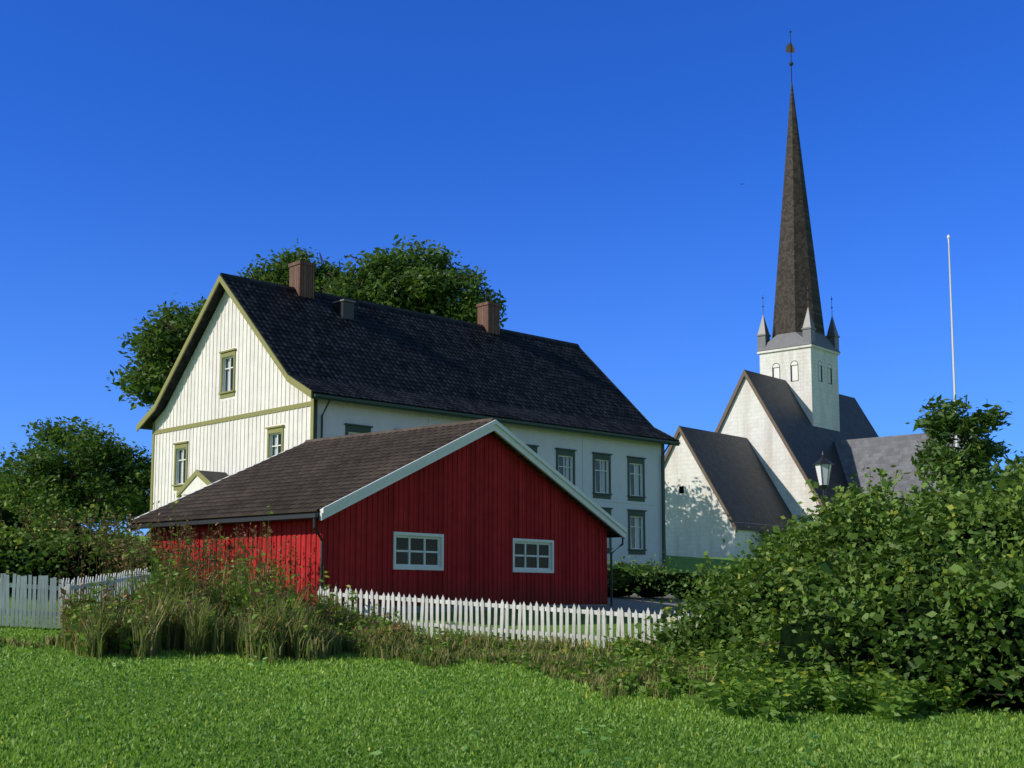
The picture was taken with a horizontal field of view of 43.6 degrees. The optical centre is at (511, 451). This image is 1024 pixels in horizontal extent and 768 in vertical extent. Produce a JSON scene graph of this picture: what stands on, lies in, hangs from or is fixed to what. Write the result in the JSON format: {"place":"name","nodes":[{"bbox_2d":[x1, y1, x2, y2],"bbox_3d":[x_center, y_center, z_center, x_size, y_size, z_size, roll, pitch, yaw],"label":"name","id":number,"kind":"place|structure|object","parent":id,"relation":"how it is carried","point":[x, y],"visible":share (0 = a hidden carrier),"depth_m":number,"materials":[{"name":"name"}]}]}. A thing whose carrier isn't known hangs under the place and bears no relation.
{"place":"outdoors","nodes":[
{"label":"outdoors","id":0,"kind":"place"},
{"bbox_2d":[0,534,1021,767],"bbox_3d":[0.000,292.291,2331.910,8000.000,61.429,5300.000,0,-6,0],"label":"ground","id":1,"kind":"structure","parent":0,"point":[634,602],"depth_m":23.80,"materials":[{"name":"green plant"}]},
{"bbox_2d":[0,451,13,505],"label":"tree","id":2,"kind":"object","parent":1,"relation":"on","point":[3,455],"visible":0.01,"depth_m":122.21,"materials":[{"name":"green plant"}]},
{"bbox_2d":[0,573,61,627],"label":"fence","id":3,"kind":"object","parent":1,"relation":"on","point":[21,585],"visible":0.93,"depth_m":27.15,"materials":[{"name":"white wood"}]},
{"bbox_2d":[0,416,151,531],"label":"ash","id":4,"kind":"object","parent":1,"relation":"on","point":[42,472],"depth_m":75.19},
{"bbox_2d":[0,478,181,596],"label":"shrubs","id":5,"kind":"object","parent":1,"relation":"on","point":[51,538],"depth_m":34.86,"materials":[{"name":"green plant"}]},
{"bbox_2d":[61,568,150,625],"bbox_3d":[-9.321,3.417,29.796,0.169,1.572,5.122,0,-6,4],"label":"fence","id":6,"kind":"object","parent":1,"relation":"on","point":[122,578],"visible":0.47,"depth_m":29.38,"materials":[{"name":"white wood"}]},
{"bbox_2d":[0,503,311,601],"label":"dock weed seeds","id":7,"kind":"object","parent":1,"relation":"on","point":[198,562],"visible":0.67,"depth_m":34.47,"materials":[{"name":"brown plant"}]},
{"bbox_2d":[22,508,308,593],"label":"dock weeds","id":8,"kind":"object","parent":1,"relation":"on","point":[173,554],"visible":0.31,"depth_m":34.37,"materials":[{"name":"brown plant"}]},
{"bbox_2d":[51,551,406,657],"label":"tall grass","id":9,"kind":"structure","parent":1,"relation":"on","point":[71,645],"depth_m":26.34,"materials":[{"name":"green plant"}]},
{"bbox_2d":[57,501,406,658],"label":"weeds","id":10,"kind":"object","parent":1,"relation":"on","point":[215,596],"visible":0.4,"depth_m":26.57,"materials":[{"name":"green plant"}]},
{"bbox_2d":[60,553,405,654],"bbox_3d":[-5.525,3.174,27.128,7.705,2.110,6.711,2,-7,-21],"label":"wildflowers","id":11,"kind":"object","parent":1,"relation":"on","point":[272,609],"visible":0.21,"depth_m":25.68,"materials":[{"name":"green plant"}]},
{"bbox_2d":[56,500,410,652],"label":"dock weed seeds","id":12,"kind":"object","parent":1,"relation":"on","point":[129,597],"visible":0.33,"depth_m":26.38,"materials":[{"name":"brown plant"}]},
{"bbox_2d":[105,234,507,411],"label":"tree","id":13,"kind":"object","parent":1,"relation":"on","point":[412,291],"depth_m":91.36,"materials":[{"name":"green plant"}]},
{"bbox_2d":[0,572,692,699],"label":"tall grass","id":14,"kind":"structure","parent":1,"relation":"on","point":[195,640],"depth_m":24.41,"materials":[{"name":"green plant"}]},
{"bbox_2d":[127,418,626,613],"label":"red shed","id":15,"kind":"structure","parent":1,"relation":"on","point":[492,509],"depth_m":39.29,"materials":[{"name":"painted wood"},{"name":"roof tile"},{"name":"metal"}]},
{"bbox_2d":[136,249,679,566],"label":"house","id":16,"kind":"structure","parent":1,"relation":"on","point":[261,371],"depth_m":63.71,"materials":[{"name":"painted wood"},{"name":"roof tile"},{"name":"glass"}]},
{"bbox_2d":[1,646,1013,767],"bbox_3d":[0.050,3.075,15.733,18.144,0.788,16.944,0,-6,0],"label":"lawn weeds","id":17,"kind":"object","parent":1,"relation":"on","point":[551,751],"visible":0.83,"depth_m":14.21,"materials":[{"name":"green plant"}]},
{"bbox_2d":[317,586,700,649],"bbox_3d":[0.954,3.899,28.428,12.255,1.913,0.181,-3,-7,23],"label":"fence","id":18,"kind":"object","parent":1,"relation":"on","point":[505,630],"visible":0.47,"depth_m":28.82,"materials":[{"name":"white wood"}]},
{"bbox_2d":[298,583,720,699],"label":"tall grass","id":19,"kind":"structure","parent":1,"relation":"on","point":[486,642],"depth_m":25.80,"materials":[{"name":"green plant"}]},
{"bbox_2d":[325,596,710,704],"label":"fence weeds","id":20,"kind":"object","parent":1,"relation":"on","point":[576,672],"visible":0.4,"depth_m":24.82,"materials":[{"name":"green plant"}]},
{"bbox_2d":[607,551,755,599],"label":"house hedge","id":21,"kind":"object","parent":1,"relation":"on","point":[623,582],"depth_m":50.33,"materials":[{"name":"green plant"}]},
{"bbox_2d":[606,600,992,724],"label":"weeds","id":22,"kind":"object","parent":1,"relation":"on","point":[761,688],"visible":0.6,"depth_m":18.31,"materials":[{"name":"green plant"}]},
{"bbox_2d":[813,451,833,510],"bbox_3d":[8.800,2.633,35.932,0.620,5.370,0.537,0,-6,0],"label":"street lamp","id":23,"kind":"object","parent":1,"relation":"on","point":[823,466],"visible":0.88,"depth_m":36.04,"materials":[{"name":"metal"}]},
{"bbox_2d":[665,31,992,558],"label":"church","id":24,"kind":"structure","parent":1,"relation":"on","point":[790,415],"depth_m":148.67,"materials":[{"name":"paint"}]},
{"bbox_2d":[634,449,1023,715],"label":"shrubs","id":25,"kind":"object","parent":1,"relation":"on","point":[997,574],"depth_m":20.65,"materials":[{"name":"green plant"}]},
{"bbox_2d":[947,235,957,446],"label":"flagpole","id":26,"kind":"object","parent":1,"relation":"on","point":[952,335],"visible":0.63,"depth_m":50.85,"materials":[{"name":"metal"}]},
{"bbox_2d":[905,394,1016,499],"bbox_3d":[11.704,1.886,32.986,2.860,6.856,1.934,0,-6,0],"label":"young ash","id":27,"kind":"object","parent":1,"relation":"on","point":[948,424],"depth_m":32.97},
{"bbox_2d":[942,688,1023,700],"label":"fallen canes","id":28,"kind":"object","parent":1,"relation":"on","point":[994,694],"visible":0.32,"depth_m":18.11,"materials":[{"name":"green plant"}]},
{"bbox_2d":[971,451,1023,508],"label":"tree","id":29,"kind":"object","parent":1,"relation":"on","point":[1006,475],"visible":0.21,"depth_m":61.79,"materials":[{"name":"green plant"}]},
{"bbox_2d":[0,609,1023,767],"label":"grass","id":30,"kind":"structure","parent":0,"point":[923,735],"depth_m":15.51,"materials":[{"name":"green plant"}]},
{"bbox_2d":[0,0,1023,535],"label":"sky","id":31,"kind":"structure","parent":0,"point":[612,169],"materials":[{"name":"blue"}]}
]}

